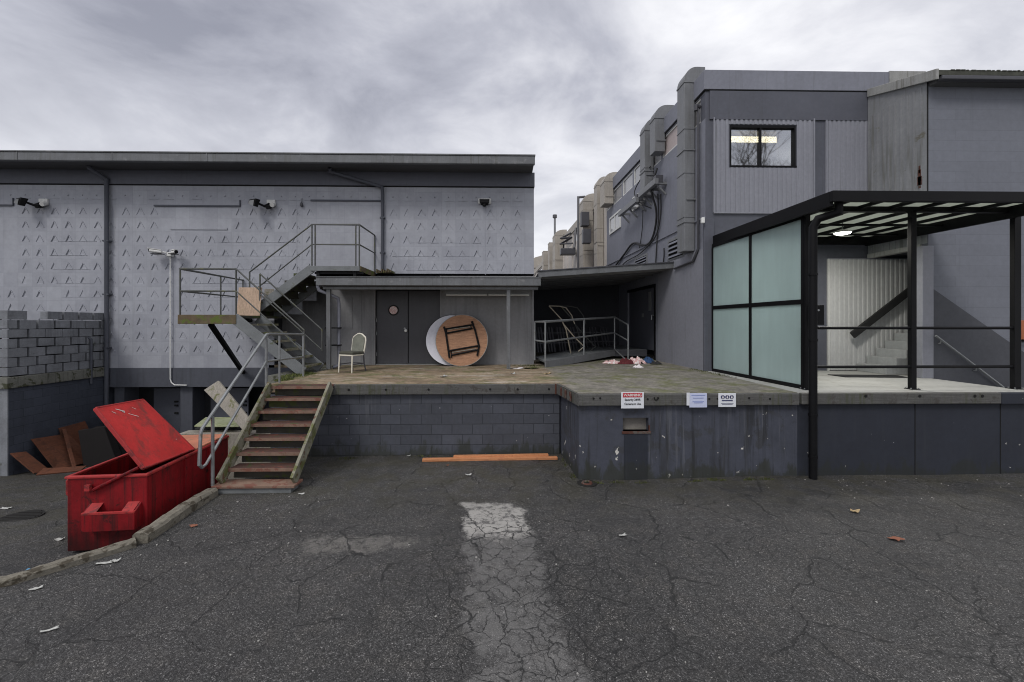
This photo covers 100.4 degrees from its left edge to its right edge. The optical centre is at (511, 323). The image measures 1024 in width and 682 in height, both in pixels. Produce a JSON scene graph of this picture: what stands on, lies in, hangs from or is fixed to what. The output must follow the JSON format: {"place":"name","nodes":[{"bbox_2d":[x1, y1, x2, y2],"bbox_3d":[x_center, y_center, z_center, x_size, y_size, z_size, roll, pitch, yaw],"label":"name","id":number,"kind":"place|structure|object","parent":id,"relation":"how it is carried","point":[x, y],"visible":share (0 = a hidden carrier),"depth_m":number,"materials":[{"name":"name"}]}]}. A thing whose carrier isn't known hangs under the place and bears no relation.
{"place":"outdoors","nodes":[
{"label":"outdoors","id":0,"kind":"place"},
{"bbox_2d":[0,452,1023,681],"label":"ground","id":1,"kind":"structure","parent":0,"point":[758,559],"depth_m":4.24,"materials":[{"name":"asphalt"}]},
{"bbox_2d":[0,509,44,521],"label":"drain cover","id":2,"kind":"object","parent":1,"relation":"on","point":[25,515],"visible":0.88,"depth_m":7.01,"materials":[{"name":"metal"}]},
{"bbox_2d":[10,451,46,473],"bbox_3d":[-11.100,3.190,9.835,0.566,0.536,0.292,0,0,-10],"label":"plywood offcut","id":3,"kind":"object","parent":1,"relation":"on","point":[29,462],"visible":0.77,"depth_m":9.80,"materials":[{"name":"wood"}]},
{"bbox_2d":[40,625,58,631],"bbox_3d":[-3.896,2.571,3.593,0.113,0.015,0.027,0,0,-36],"label":"paper scrap","id":4,"kind":"object","parent":1,"relation":"on","point":[56,627],"visible":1,"depth_m":3.60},
{"bbox_2d":[0,310,113,475],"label":"block wall","id":5,"kind":"structure","parent":1,"relation":"on","point":[47,388],"depth_m":10.44,"materials":[{"name":"paint"}]},
{"bbox_2d":[87,336,92,383],"bbox_3d":[-11.426,0.977,11.541,0.066,1.283,0.120,0,0,41],"label":"vent pipe","id":6,"kind":"object","parent":5,"relation":"attached to","point":[91,356],"visible":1,"depth_m":11.55,"materials":[{"name":"metal"}]},
{"bbox_2d":[31,433,82,467],"bbox_3d":[-11.014,3.120,10.497,0.712,0.807,0.851,0,0,-1],"label":"plywood sheet","id":7,"kind":"object","parent":1,"relation":"on","point":[53,451],"visible":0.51,"depth_m":10.40,"materials":[{"name":"wood"}]},
{"bbox_2d":[36,466,86,475],"bbox_3d":[-10.502,3.415,9.957,0.769,0.117,0.274,0,0,-24],"label":"plywood offcut","id":8,"kind":"object","parent":1,"relation":"on","point":[48,471],"visible":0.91,"depth_m":9.94,"materials":[{"name":"wood"}]},
{"bbox_2d":[0,537,135,587],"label":"kerb","id":9,"kind":"structure","parent":1,"relation":"on","point":[61,564],"depth_m":4.52,"materials":[{"name":"concrete"}]},
{"bbox_2d":[62,429,75,465],"bbox_3d":[-10.924,3.060,10.524,0.840,0.837,0.074,0,0,31],"label":"batten","id":10,"kind":"object","parent":1,"relation":"on","point":[69,448],"visible":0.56,"depth_m":10.52,"materials":[{"name":"brown wood"}]},
{"bbox_2d":[58,421,88,445],"bbox_3d":[-11.160,3.070,11.019,0.494,0.969,0.701,0,0,-1],"label":"plywood offcut","id":11,"kind":"object","parent":1,"relation":"on","point":[73,430],"visible":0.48,"depth_m":11.01,"materials":[{"name":"wood"}]},
{"bbox_2d":[78,425,126,466],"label":"scrap panels","id":12,"kind":"object","parent":1,"relation":"on","point":[99,444],"visible":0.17,"depth_m":10.62,"materials":[{"name":"wood"}]},
{"bbox_2d":[65,399,228,550],"bbox_3d":[-5.447,2.069,6.559,1.172,1.941,2.162,0,0,-1],"label":"dumpster","id":13,"kind":"object","parent":1,"relation":"on","point":[153,474],"visible":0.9,"depth_m":5.80,"materials":[{"name":"red paint"}]},
{"bbox_2d":[132,488,217,544],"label":"kerb","id":14,"kind":"structure","parent":1,"relation":"on","point":[164,523],"depth_m":5.55,"materials":[{"name":"concrete"}]},
{"bbox_2d":[180,430,269,478],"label":"wall","id":15,"kind":"structure","parent":1,"relation":"on","point":[233,435],"depth_m":8.39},
{"bbox_2d":[195,426,255,429],"bbox_3d":[-6.051,2.757,9.075,0.961,1.226,0.600,0,0,-1],"label":"plank","id":16,"kind":"object","parent":1,"relation":"on","point":[222,428],"visible":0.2,"depth_m":8.78,"materials":[{"name":"black wood"}]},
{"bbox_2d":[194,417,238,426],"bbox_3d":[-6.096,2.036,8.842,0.737,0.083,1.544,0,0,-33],"label":"green sheet","id":17,"kind":"object","parent":16,"relation":"on","point":[221,421],"visible":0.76,"depth_m":8.71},
{"bbox_2d":[204,381,248,428],"bbox_3d":[-5.624,1.614,8.506,1.474,0.898,0.172,0,0,26],"label":"plank","id":18,"kind":"object","parent":17,"relation":"on","point":[215,392],"visible":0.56,"depth_m":8.49,"materials":[{"name":"wood"}]},
{"bbox_2d":[197,333,333,493],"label":"wooden stairs","id":19,"kind":"structure","parent":1,"relation":"on","point":[292,471],"depth_m":7.18,"materials":[{"name":"brown wood"}]},
{"bbox_2d":[0,150,534,432],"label":"warehouse building","id":20,"kind":"structure","parent":1,"relation":"on","point":[93,231],"depth_m":12.13,"materials":[{"name":"paint"}]},
{"bbox_2d":[14,197,48,207],"bbox_3d":[-13.339,-3.364,11.841,0.684,0.310,0.321,0,0,-32],"label":"floodlight","id":21,"kind":"object","parent":20,"relation":"attached to","point":[41,203],"visible":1,"depth_m":11.82,"materials":[{"name":"black metal"}]},
{"bbox_2d":[154,388,179,432],"bbox_3d":[-10.223,3.037,12.649,0.773,2.266,0.080,0,0,-1],"label":"door","id":22,"kind":"structure","parent":20,"relation":"in","point":[166,400],"depth_m":12.64,"materials":[{"name":"paint"}]},
{"bbox_2d":[148,248,186,385],"bbox_3d":[-9.650,-0.178,11.937,0.923,3.854,0.328,0,0,-1],"label":"security camera","id":23,"kind":"object","parent":20,"relation":"attached to","point":[173,252],"visible":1,"depth_m":12.03,"materials":[{"name":"white plastic"}]},
{"bbox_2d":[211,388,248,416],"bbox_3d":[-8.395,3.037,12.687,1.112,2.266,0.080,0,0,-1],"label":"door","id":24,"kind":"structure","parent":20,"relation":"in","point":[238,394],"depth_m":12.68,"materials":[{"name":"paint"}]},
{"bbox_2d":[248,198,275,208],"bbox_3d":[-7.014,-3.375,11.974,0.684,0.310,0.321,0,0,-32],"label":"floodlight","id":25,"kind":"object","parent":20,"relation":"attached to","point":[270,204],"visible":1,"depth_m":11.95,"materials":[{"name":"black metal"}]},
{"bbox_2d":[178,224,394,373],"bbox_3d":[-5.495,-0.573,10.969,4.326,3.976,2.444,0,0,-1],"label":"fire escape","id":26,"kind":"object","parent":20,"relation":"attached to","point":[281,300],"visible":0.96,"depth_m":10.74,"materials":[{"name":"grey metal"}]},
{"bbox_2d":[237,287,261,315],"bbox_3d":[-6.595,-0.562,10.714,0.577,0.716,0.117,0,0,-1],"label":"plywood board","id":27,"kind":"object","parent":26,"relation":"on","point":[251,296],"visible":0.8,"depth_m":10.70,"materials":[{"name":"wood"}]},
{"bbox_2d":[264,289,273,296],"bbox_3d":[-6.379,-0.686,11.194,0.246,0.470,0.067,0,0,-1],"label":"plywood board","id":28,"kind":"object","parent":26,"relation":"on","point":[267,291],"visible":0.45,"depth_m":11.20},
{"bbox_2d":[376,291,407,362],"bbox_3d":[-3.457,0.090,12.285,0.906,2.100,0.130,0,0,-1],"label":"door","id":29,"kind":"structure","parent":20,"relation":"in","point":[392,306],"depth_m":12.30,"materials":[{"name":"paint"}]},
{"bbox_2d":[409,291,439,362],"bbox_3d":[-2.525,0.090,12.345,0.916,2.100,0.050,0,0,-1],"label":"door","id":30,"kind":"structure","parent":20,"relation":"in","point":[424,306],"depth_m":12.32,"materials":[{"name":"paint"}]},
{"bbox_2d":[478,198,490,206],"bbox_3d":[-0.784,-3.477,12.188,0.380,0.262,0.196,0,0,-1],"label":"floodlight","id":31,"kind":"object","parent":20,"relation":"attached to","point":[484,202],"visible":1,"depth_m":12.12,"materials":[{"name":"black metal"}]},
{"bbox_2d":[268,364,558,462],"bbox_3d":[-2.328,2.670,10.399,6.481,3.000,4.308,0,0,-1],"label":"loading dock","id":32,"kind":"object","parent":1,"relation":"on","point":[376,410],"visible":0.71,"depth_m":8.37,"materials":[{"name":"paint"}]},
{"bbox_2d":[274,371,316,380],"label":"grass","id":33,"kind":"structure","parent":32,"relation":"on","point":[286,377],"depth_m":9.47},
{"bbox_2d":[338,333,365,372],"bbox_3d":[-3.901,0.697,10.451,0.447,0.952,0.522,0,0,23],"label":"chair","id":34,"kind":"object","parent":32,"relation":"on","point":[358,347],"visible":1,"depth_m":10.54,"materials":[{"name":"fabric"}]},
{"bbox_2d":[315,276,540,369],"bbox_3d":[-2.132,-0.066,11.545,5.737,2.472,1.405,0,0,-1],"label":"porch canopy","id":35,"kind":"object","parent":32,"relation":"on","point":[330,283],"visible":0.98,"depth_m":10.91,"materials":[{"name":"metal"}]},
{"bbox_2d":[446,290,528,295],"bbox_3d":[-0.673,-0.885,11.809,2.290,0.224,0.120,0,0,-1],"label":"strip light","id":36,"kind":"object","parent":35,"relation":"attached to","point":[485,292],"visible":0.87,"depth_m":11.75,"materials":[{"name":"metal"}]},
{"bbox_2d":[425,315,454,365],"bbox_3d":[-1.708,0.457,12.051,1.468,1.438,0.318,0,0,-1],"label":"round table","id":37,"kind":"object","parent":32,"relation":"on","point":[430,340],"visible":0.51,"depth_m":12.02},
{"bbox_2d":[435,315,487,365],"bbox_3d":[-1.398,0.455,11.875,1.468,1.441,0.320,0,0,-1],"label":"round table","id":38,"kind":"object","parent":32,"relation":"on","point":[461,340],"visible":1,"depth_m":11.86,"materials":[{"name":"brown wood"}]},
{"bbox_2d":[422,456,557,461],"bbox_3d":[-0.407,2.541,8.038,2.537,0.051,0.090,0,0,-3],"label":"plank","id":39,"kind":"object","parent":1,"relation":"on","point":[489,458],"visible":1,"depth_m":8.01,"materials":[{"name":"wood"}]},
{"bbox_2d":[453,453,548,457],"bbox_3d":[-0.206,2.515,8.127,1.804,0.051,0.090,0,0,-3],"label":"plank","id":40,"kind":"object","parent":39,"relation":"on","point":[502,455],"visible":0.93,"depth_m":8.10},
{"bbox_2d":[339,454,773,483],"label":"weeds","id":41,"kind":"object","parent":1,"relation":"on","point":[695,480],"visible":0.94,"depth_m":7.12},
{"bbox_2d":[577,479,596,486],"bbox_3d":[1.232,2.639,7.020,0.320,0.079,0.320,0,0,-1],"label":"drain cover","id":42,"kind":"object","parent":1,"relation":"on","point":[588,483],"visible":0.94,"depth_m":6.99,"materials":[{"name":"metal"}]},
{"bbox_2d":[534,200,653,358],"bbox_3d":[7.368,-1.860,36.594,8.060,8.860,33.820,0,0,-3],"label":"factory annex","id":43,"kind":"object","parent":1,"relation":"on","point":[569,261],"visible":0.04,"depth_m":26.53,"materials":[{"name":"beige"}]},
{"bbox_2d":[542,251,547,269],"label":"exhaust duct","id":44,"kind":"object","parent":43,"relation":"attached to","point":[544,260],"visible":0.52,"depth_m":38.12,"materials":[{"name":"beige metal"}]},
{"bbox_2d":[548,242,552,269],"bbox_3d":[3.242,-5.502,35.543,0.415,2.419,0.960,0,0,-3],"label":"exhaust duct","id":45,"kind":"object","parent":43,"relation":"attached to","point":[550,255],"visible":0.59,"depth_m":35.09,"materials":[{"name":"beige metal"}]},
{"bbox_2d":[553,214,556,233],"bbox_3d":[3.329,-4.455,33.175,0.340,8.049,0.340,0,0,-1],"label":"vent stack","id":46,"kind":"object","parent":43,"relation":"attached to","point":[554,216],"visible":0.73,"depth_m":33.10,"materials":[{"name":"metal"}]},
{"bbox_2d":[552,230,566,268],"bbox_3d":[3.501,-5.303,31.458,0.925,3.057,1.278,0,0,-1],"label":"exhaust duct","id":47,"kind":"object","parent":43,"relation":"attached to","point":[557,257],"visible":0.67,"depth_m":30.86,"materials":[{"name":"beige metal"}]},
{"bbox_2d":[560,228,576,255],"bbox_3d":[3.445,-5.065,26.519,0.976,1.657,2.423,0,0,-1],"label":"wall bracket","id":48,"kind":"object","parent":43,"relation":"attached to","point":[567,251],"depth_m":25.89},
{"bbox_2d":[567,239,571,247],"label":"window","id":49,"kind":"structure","parent":43,"relation":"in","point":[569,241],"depth_m":28.80,"materials":[{"name":"grey glass"}]},
{"bbox_2d":[577,196,584,267],"bbox_3d":[4.012,-3.939,24.739,0.477,7.017,0.189,0,0,-1],"label":"vent stack","id":50,"kind":"object","parent":43,"relation":"attached to","point":[578,200],"visible":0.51,"depth_m":24.68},
{"bbox_2d":[580,212,588,226],"bbox_3d":[3.670,-5.273,21.535,0.400,0.700,0.400,0,0,-1],"label":"junction box","id":51,"kind":"object","parent":43,"relation":"attached to","point":[584,219],"visible":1,"depth_m":21.34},
{"bbox_2d":[579,193,593,267],"bbox_3d":[4.022,-4.704,22.392,0.870,4.040,0.976,0,0,-1],"label":"exhaust duct","id":52,"kind":"object","parent":43,"relation":"attached to","point":[585,251],"visible":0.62,"depth_m":21.95,"materials":[{"name":"beige metal"}]},
{"bbox_2d":[582,229,590,243],"bbox_3d":[3.690,-4.333,21.159,0.400,0.700,0.400,0,0,-1],"label":"junction box","id":53,"kind":"object","parent":43,"relation":"attached to","point":[586,236],"visible":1,"depth_m":20.96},
{"bbox_2d":[594,176,605,266],"bbox_3d":[4.246,-4.674,20.241,0.648,4.464,0.620,0,0,-1],"label":"exhaust duct","id":54,"kind":"object","parent":43,"relation":"attached to","point":[598,236],"visible":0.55,"depth_m":19.96,"materials":[{"name":"beige metal"}]},
{"bbox_2d":[534,352,798,479],"bbox_3d":[2.680,2.120,13.094,4.133,1.900,11.929,0,0,-1],"label":"loading dock","id":55,"kind":"object","parent":1,"relation":"on","point":[666,432],"visible":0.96,"depth_m":7.26,"materials":[{"name":"concrete"}]},
{"bbox_2d":[534,285,618,351],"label":"back wall","id":56,"kind":"structure","parent":55,"relation":"on","point":[596,301],"depth_m":17.66,"materials":[{"name":"paint"}]},
{"bbox_2d":[534,316,646,367],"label":"access ramp","id":57,"kind":"structure","parent":55,"relation":"on","point":[567,357],"depth_m":13.29,"materials":[{"name":"grey metal"}]},
{"bbox_2d":[536,327,549,352],"bbox_3d":[1.041,0.550,14.750,0.528,0.869,0.295,0,0,-1],"label":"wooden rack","id":58,"kind":"object","parent":57,"relation":"on","point":[539,343],"visible":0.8,"depth_m":14.72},
{"bbox_2d":[546,327,555,351],"bbox_3d":[1.442,0.550,15.039,0.528,0.869,0.295,0,0,-1],"label":"wooden rack","id":59,"kind":"object","parent":57,"relation":"on","point":[550,339],"visible":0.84,"depth_m":15.04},
{"bbox_2d":[556,327,570,351],"bbox_3d":[1.857,0.550,15.327,0.528,0.869,0.295,0,0,-1],"label":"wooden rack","id":60,"kind":"object","parent":57,"relation":"on","point":[562,342],"visible":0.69,"depth_m":15.32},
{"bbox_2d":[549,305,582,352],"bbox_3d":[1.710,0.172,13.339,1.136,1.500,0.054,0,0,-1],"label":"folding frame","id":61,"kind":"object","parent":57,"relation":"on","point":[566,328],"visible":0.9,"depth_m":13.32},
{"bbox_2d":[567,327,581,349],"bbox_3d":[2.288,0.550,15.616,0.529,0.869,0.295,0,0,-1],"label":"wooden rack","id":62,"kind":"object","parent":57,"relation":"on","point":[573,332],"visible":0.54,"depth_m":15.61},
{"bbox_2d":[560,305,595,350],"bbox_3d":[2.253,0.189,14.550,1.237,1.634,0.054,0,0,-1],"label":"folding frame","id":63,"kind":"object","parent":57,"relation":"on","point":[576,326],"visible":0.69,"depth_m":14.54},
{"bbox_2d":[599,327,613,346],"bbox_3d":[3.669,0.550,16.485,0.528,0.869,0.295,0,0,-1],"label":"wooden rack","id":64,"kind":"object","parent":57,"relation":"on","point":[605,341],"visible":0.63,"depth_m":16.47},
{"bbox_2d":[603,359,619,363],"bbox_3d":[2.987,1.111,12.684,0.636,0.105,0.428,0,0,-1],"label":"clothing","id":65,"kind":"object","parent":55,"relation":"on","point":[614,361],"visible":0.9,"depth_m":12.59,"materials":[{"name":"pink fabric"}]},
{"bbox_2d":[512,361,724,375],"bbox_3d":[3.112,1.149,11.961,5.515,0.043,3.038,0,0,28],"label":"dock moss","id":66,"kind":"object","parent":55,"relation":"on","point":[719,374],"visible":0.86,"depth_m":11.07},
{"bbox_2d":[618,358,633,363],"bbox_3d":[3.352,1.077,12.543,0.521,0.174,0.370,0,0,-1],"label":"clothing","id":67,"kind":"object","parent":55,"relation":"on","point":[625,361],"visible":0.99,"depth_m":12.46,"materials":[{"name":"red fabric"}]},
{"bbox_2d":[621,392,643,407],"bbox_3d":[2.011,1.274,7.117,0.382,0.271,0.012,0,0,-1],"label":"sign","id":68,"kind":"object","parent":55,"relation":"attached to","point":[632,399],"visible":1,"depth_m":7.11,"materials":[{"name":"white plastic"}]},
{"bbox_2d":[630,356,645,363],"bbox_3d":[3.682,1.056,12.690,0.623,0.217,0.417,0,0,-1],"label":"clothing","id":69,"kind":"object","parent":55,"relation":"on","point":[637,360],"visible":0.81,"depth_m":12.55,"materials":[{"name":"pink fabric"}]},
{"bbox_2d":[641,357,653,362],"bbox_3d":[4.081,1.068,12.841,0.467,0.192,0.412,0,0,-1],"label":"clothing","id":70,"kind":"object","parent":55,"relation":"on","point":[648,360],"visible":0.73,"depth_m":12.72,"materials":[{"name":"blue fabric"}]},
{"bbox_2d":[687,393,689,405],"bbox_3d":[2.949,1.258,7.139,0.056,0.214,0.007,0,0,-1],"label":"old sign","id":71,"kind":"object","parent":55,"relation":"attached to","point":[688,399],"visible":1,"depth_m":7.13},
{"bbox_2d":[689,393,706,406],"bbox_3d":[3.117,1.278,7.141,0.297,0.239,0.010,0,0,-1],"label":"sign","id":72,"kind":"object","parent":55,"relation":"attached to","point":[698,399],"visible":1,"depth_m":7.14,"materials":[{"name":"white"}]},
{"bbox_2d":[718,393,735,406],"bbox_3d":[3.607,1.276,7.150,0.298,0.232,0.012,0,0,-1],"label":"sign","id":73,"kind":"object","parent":55,"relation":"attached to","point":[726,399],"visible":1,"depth_m":7.15,"materials":[{"name":"white"}]},
{"bbox_2d":[708,371,1023,475],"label":"loading dock","id":74,"kind":"object","parent":1,"relation":"on","point":[879,426],"visible":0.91,"depth_m":7.33,"materials":[{"name":"concrete"}]},
{"bbox_2d":[606,70,925,370],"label":"factory building","id":75,"kind":"structure","parent":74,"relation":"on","point":[770,142],"depth_m":10.69,"materials":[{"name":"grey paint"}]},
{"bbox_2d":[534,261,673,290],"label":"passage roof","id":76,"kind":"structure","parent":75,"relation":"attached to","point":[565,278],"depth_m":13.06,"materials":[{"name":"metal"}]},
{"bbox_2d":[600,172,616,207],"bbox_3d":[4.291,-5.871,18.728,0.728,1.361,0.772,0,0,-1],"label":"exhaust duct","id":77,"kind":"object","parent":75,"relation":"attached to","point":[606,193],"visible":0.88,"depth_m":18.38,"materials":[{"name":"beige metal"}]},
{"bbox_2d":[609,209,620,234],"bbox_3d":[4.380,-4.312,18.179,0.050,0.735,1.562,0,0,-3],"label":"window","id":78,"kind":"structure","parent":75,"relation":"in","point":[614,221],"depth_m":18.17,"materials":[{"name":"white glass"}]},
{"bbox_2d":[613,183,621,204],"bbox_3d":[4.463,-5.450,17.946,0.050,0.640,1.200,0,0,-3],"label":"window","id":79,"kind":"structure","parent":75,"relation":"in","point":[617,193],"depth_m":18.05,"materials":[{"name":"grey glass"}]},
{"bbox_2d":[623,171,632,195],"bbox_3d":[4.536,-5.450,16.628,0.050,0.640,1.200,0,0,-3],"label":"window","id":80,"kind":"structure","parent":75,"relation":"in","point":[628,181],"depth_m":16.64,"materials":[{"name":"white glass"}]},
{"bbox_2d":[618,194,645,222],"bbox_3d":[4.344,-4.147,15.466,0.420,0.587,1.964,0,0,-3],"label":"cable bracket","id":81,"kind":"object","parent":75,"relation":"attached to","point":[629,206],"visible":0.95,"depth_m":15.30,"materials":[{"name":"metal"}]},
{"bbox_2d":[639,210,642,247],"bbox_3d":[4.526,-3.301,14.895,0.058,1.232,0.484,0,0,3],"label":"cable","id":82,"kind":"object","parent":81,"relation":"hanging from","point":[642,227],"visible":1,"depth_m":14.83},
{"bbox_2d":[634,163,639,184],"bbox_3d":[4.608,-5.450,15.310,0.050,0.640,1.200,0,0,-3],"label":"window","id":83,"kind":"structure","parent":75,"relation":"in","point":[637,170],"depth_m":15.62,"materials":[{"name":"white glass"}]},
{"bbox_2d":[629,287,653,349],"bbox_3d":[4.644,-0.165,15.255,0.174,2.090,2.645,0,0,-1],"label":"door","id":84,"kind":"structure","parent":75,"relation":"in","point":[641,303],"depth_m":15.19,"materials":[{"name":"metal"}]},
{"bbox_2d":[622,194,661,264],"bbox_3d":[4.507,-3.124,15.333,0.082,1.773,4.395,0,0,-2],"label":"cable","id":85,"kind":"object","parent":75,"relation":"attached to","point":[656,232],"visible":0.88,"depth_m":13.51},
{"bbox_2d":[639,120,653,198],"bbox_3d":[4.593,-5.464,14.121,0.624,2.514,0.489,0,0,-1],"label":"exhaust duct","id":86,"kind":"object","parent":75,"relation":"attached to","point":[646,175],"visible":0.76,"depth_m":13.91,"materials":[{"name":"metal"}]},
{"bbox_2d":[634,166,651,208],"bbox_3d":[4.406,-4.440,14.398,0.136,1.365,1.157,0,0,-10],"label":"cable","id":87,"kind":"object","parent":86,"relation":"attached to","point":[639,201],"visible":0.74,"depth_m":14.43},
{"bbox_2d":[638,175,666,204],"bbox_3d":[4.451,-4.217,13.518,0.420,0.587,1.428,0,0,-3],"label":"cable bracket","id":88,"kind":"object","parent":75,"relation":"attached to","point":[656,181],"visible":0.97,"depth_m":13.14,"materials":[{"name":"metal"}]},
{"bbox_2d":[615,168,657,264],"bbox_3d":[4.437,-3.637,15.659,0.300,2.445,4.787,0,0,-1],"label":"cable","id":89,"kind":"object","parent":88,"relation":"hanging from","point":[653,234],"visible":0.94,"depth_m":13.75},
{"bbox_2d":[655,194,658,262],"bbox_3d":[4.604,-2.979,13.525,0.075,2.194,0.349,0,0,6],"label":"cable","id":90,"kind":"object","parent":75,"relation":"attached to","point":[657,227],"visible":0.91,"depth_m":13.49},
{"bbox_2d":[654,156,660,165],"bbox_3d":[4.681,-5.450,13.992,0.050,0.640,1.200,0,0,-3],"label":"window","id":91,"kind":"structure","parent":75,"relation":"in","point":[657,159],"depth_m":13.82,"materials":[{"name":"grey glass"}]},
{"bbox_2d":[649,105,673,155],"bbox_3d":[4.635,-5.979,13.217,0.638,1.422,0.470,0,0,-1],"label":"exhaust duct","id":92,"kind":"object","parent":75,"relation":"attached to","point":[657,139],"visible":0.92,"depth_m":13.02,"materials":[{"name":"metal"}]},
{"bbox_2d":[663,124,676,157],"bbox_3d":[4.753,-5.450,12.674,0.050,0.640,1.200,0,0,-3],"label":"window","id":93,"kind":"structure","parent":75,"relation":"in","point":[671,138],"depth_m":12.72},
{"bbox_2d":[673,104,700,269],"bbox_3d":[4.713,-3.582,11.531,0.180,4.044,1.443,0,0,-1],"label":"drain pipe","id":94,"kind":"object","parent":75,"relation":"attached to","point":[697,107],"visible":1,"depth_m":10.86,"materials":[{"name":"metal"}]},
{"bbox_2d":[676,67,704,252],"bbox_3d":[4.755,-4.314,11.349,0.604,4.813,0.488,0,0,-1],"label":"exhaust duct","id":95,"kind":"object","parent":75,"relation":"attached to","point":[686,198],"visible":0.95,"depth_m":11.14,"materials":[{"name":"metal"}]},
{"bbox_2d":[695,98,700,127],"bbox_3d":[4.826,-5.450,11.356,0.050,0.640,1.200,0,0,-3],"label":"window","id":96,"kind":"structure","parent":75,"relation":"in","point":[699,102],"depth_m":11.03,"materials":[{"name":"grey glass"}]},
{"bbox_2d":[730,125,796,166],"bbox_3d":[6.278,-4.437,10.686,1.690,1.041,0.076,0,0,-1],"label":"window","id":97,"kind":"structure","parent":75,"relation":"in","point":[750,145],"depth_m":10.71,"materials":[{"name":"glass"}]},
{"bbox_2d":[850,287,907,337],"bbox_3d":[9.435,-0.527,10.608,2.203,1.741,0.215,0,0,-1],"label":"handrail","id":98,"kind":"object","parent":75,"relation":"attached to","point":[885,309],"visible":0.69,"depth_m":10.49,"materials":[{"name":"black metal"}]},
{"bbox_2d":[857,325,907,374],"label":"concrete stairs","id":99,"kind":"structure","parent":74,"relation":"on","point":[894,351],"depth_m":10.22,"materials":[{"name":"concrete"}]},
{"bbox_2d":[867,69,1023,387],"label":"stair tower","id":100,"kind":"structure","parent":74,"relation":"on","point":[948,130],"depth_m":9.21,"materials":[{"name":"metal"}]},
{"bbox_2d":[935,335,1003,387],"bbox_3d":[9.995,0.953,9.166,1.896,1.435,0.094,0,0,-1],"label":"handrail","id":101,"kind":"object","parent":100,"relation":"attached to","point":[966,359],"visible":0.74,"depth_m":9.12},
{"bbox_2d":[1021,320,1023,338],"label":"orange board","id":102,"kind":"object","parent":100,"relation":"attached to","point":[1022,329],"depth_m":9.17,"materials":[{"name":"plastic"}]},
{"bbox_2d":[712,190,1023,479],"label":"steel canopy","id":103,"kind":"object","parent":1,"relation":"on","point":[765,327],"visible":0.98,"depth_m":8.00,"materials":[{"name":"black metal"}]},
{"bbox_2d":[818,305,823,324],"bbox_3d":[5.393,-0.159,7.560,0.186,0.350,0.150,0,0,-1],"label":"control box","id":104,"kind":"object","parent":103,"relation":"attached to","point":[820,314],"visible":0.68,"depth_m":7.50,"materials":[{"name":"black metal"}]},
{"bbox_2d":[833,223,850,234],"bbox_3d":[6.890,-1.995,8.896,0.310,0.265,0.310,0,0,-1],"label":"pendant lamp","id":105,"kind":"object","parent":103,"relation":"hanging from","point":[842,231],"visible":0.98,"depth_m":8.82,"materials":[{"name":"white"}]},
{"bbox_2d":[887,536,904,540],"bbox_3d":[4.578,2.556,5.086,0.104,0.025,0.152,0,0,-41],"label":"fallen leaf","id":106,"kind":"object","parent":1,"relation":"on","point":[896,538],"visible":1,"depth_m":5.09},
{"bbox_2d":[0,0,1023,257],"label":"sky","id":107,"kind":"structure","parent":0,"point":[574,85],"materials":[{"name":"grey"}]},
{"bbox_2d":[534,256,541,269],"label":"building","id":108,"kind":"structure","parent":0,"point":[537,260],"depth_m":57.88,"materials":[{"name":"concrete"}]},
{"bbox_2d":[110,478,1020,674],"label":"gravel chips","id":109,"kind":"object","parent":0,"point":[577,673],"visible":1,"depth_m":4.82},
{"bbox_2d":[578,327,591,347],"bbox_3d":[2.733,0.550,15.906,0.528,0.869,0.295,0,0,-1],"label":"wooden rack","id":110,"kind":"object","parent":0,"point":[582,335],"visible":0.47,"depth_m":15.92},
{"bbox_2d":[589,327,602,347],"bbox_3d":[3.193,0.550,16.195,0.528,0.869,0.295,0,0,-1],"label":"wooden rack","id":111,"kind":"object","parent":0,"point":[595,332],"visible":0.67,"depth_m":16.19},
{"bbox_2d":[828,374,907,377],"bbox_3d":[7.954,1.163,9.498,1.476,0.015,0.441,0,0,6],"label":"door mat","id":112,"kind":"object","parent":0,"point":[872,376],"depth_m":9.38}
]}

